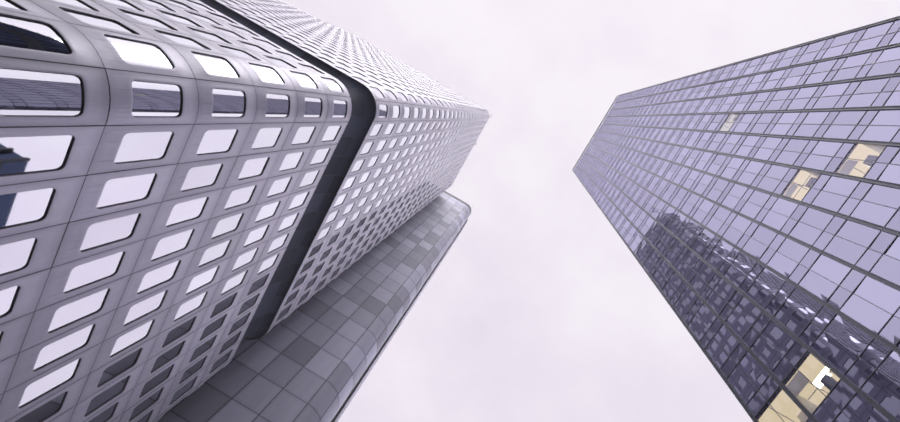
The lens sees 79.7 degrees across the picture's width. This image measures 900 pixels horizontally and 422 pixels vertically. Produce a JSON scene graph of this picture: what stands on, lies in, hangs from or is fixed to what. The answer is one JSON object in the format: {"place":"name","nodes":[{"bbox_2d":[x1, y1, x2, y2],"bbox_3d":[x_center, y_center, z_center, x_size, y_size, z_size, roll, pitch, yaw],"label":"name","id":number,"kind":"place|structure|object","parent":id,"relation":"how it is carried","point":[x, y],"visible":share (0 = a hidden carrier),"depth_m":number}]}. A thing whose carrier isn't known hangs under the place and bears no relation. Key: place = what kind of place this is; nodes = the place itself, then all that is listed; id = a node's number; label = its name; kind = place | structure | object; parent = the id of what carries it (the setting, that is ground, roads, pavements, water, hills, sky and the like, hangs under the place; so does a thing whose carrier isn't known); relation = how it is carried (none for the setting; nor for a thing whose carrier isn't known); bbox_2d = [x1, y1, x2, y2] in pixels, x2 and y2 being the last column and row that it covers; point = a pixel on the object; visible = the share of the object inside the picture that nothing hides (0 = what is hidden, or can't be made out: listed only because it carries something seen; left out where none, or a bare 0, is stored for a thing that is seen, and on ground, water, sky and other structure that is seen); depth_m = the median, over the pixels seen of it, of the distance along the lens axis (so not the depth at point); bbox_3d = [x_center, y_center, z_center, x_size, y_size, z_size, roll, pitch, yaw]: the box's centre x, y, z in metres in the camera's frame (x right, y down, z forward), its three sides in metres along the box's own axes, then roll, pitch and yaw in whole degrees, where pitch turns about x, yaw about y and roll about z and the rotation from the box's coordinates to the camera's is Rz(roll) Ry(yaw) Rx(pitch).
{"place":"outdoors","nodes":[
{"label":"outdoors","id":0,"kind":"place"},
{"bbox_2d":[0,0,351,421],"bbox_3d":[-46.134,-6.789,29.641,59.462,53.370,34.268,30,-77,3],"label":"skyscraper","id":1,"kind":"structure","parent":0,"point":[163,163],"depth_m":28.95},
{"bbox_2d":[199,0,375,360],"bbox_3d":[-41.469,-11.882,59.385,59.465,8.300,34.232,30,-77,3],"label":"recessed facade strip","id":2,"kind":"object","parent":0,"point":[363,113],"visible":0.6,"depth_m":59.02},
{"bbox_2d":[157,191,470,421],"bbox_3d":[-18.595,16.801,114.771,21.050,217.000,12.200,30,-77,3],"label":"building","id":3,"kind":"structure","parent":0,"point":[314,358],"depth_m":80.13},
{"bbox_2d":[279,0,899,421],"label":"sky","id":4,"kind":"structure","parent":0,"point":[538,310]},
{"bbox_2d":[720,114,885,421],"bbox_3d":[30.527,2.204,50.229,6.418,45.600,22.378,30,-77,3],"label":"lit windows","id":5,"kind":"structure","parent":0,"point":[819,373],"depth_m":33.76},
{"label":"ground","id":6,"kind":"structure","parent":0,"visible":0},
{"bbox_2d":[215,0,488,339],"bbox_3d":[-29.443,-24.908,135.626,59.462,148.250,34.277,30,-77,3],"label":"skyscraper","id":7,"kind":"structure","parent":6,"relation":"on","point":[419,141],"depth_m":85.62},
{"bbox_2d":[573,19,899,421],"bbox_3d":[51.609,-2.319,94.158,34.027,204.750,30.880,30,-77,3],"label":"glass facade","id":8,"kind":"structure","parent":6,"relation":"on","point":[883,391],"depth_m":45.94},
{"bbox_2d":[572,16,899,421],"bbox_3d":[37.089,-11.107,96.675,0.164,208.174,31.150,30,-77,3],"label":"window frames","id":9,"kind":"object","parent":8,"relation":"attached to","point":[854,387],"visible":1,"depth_m":47.15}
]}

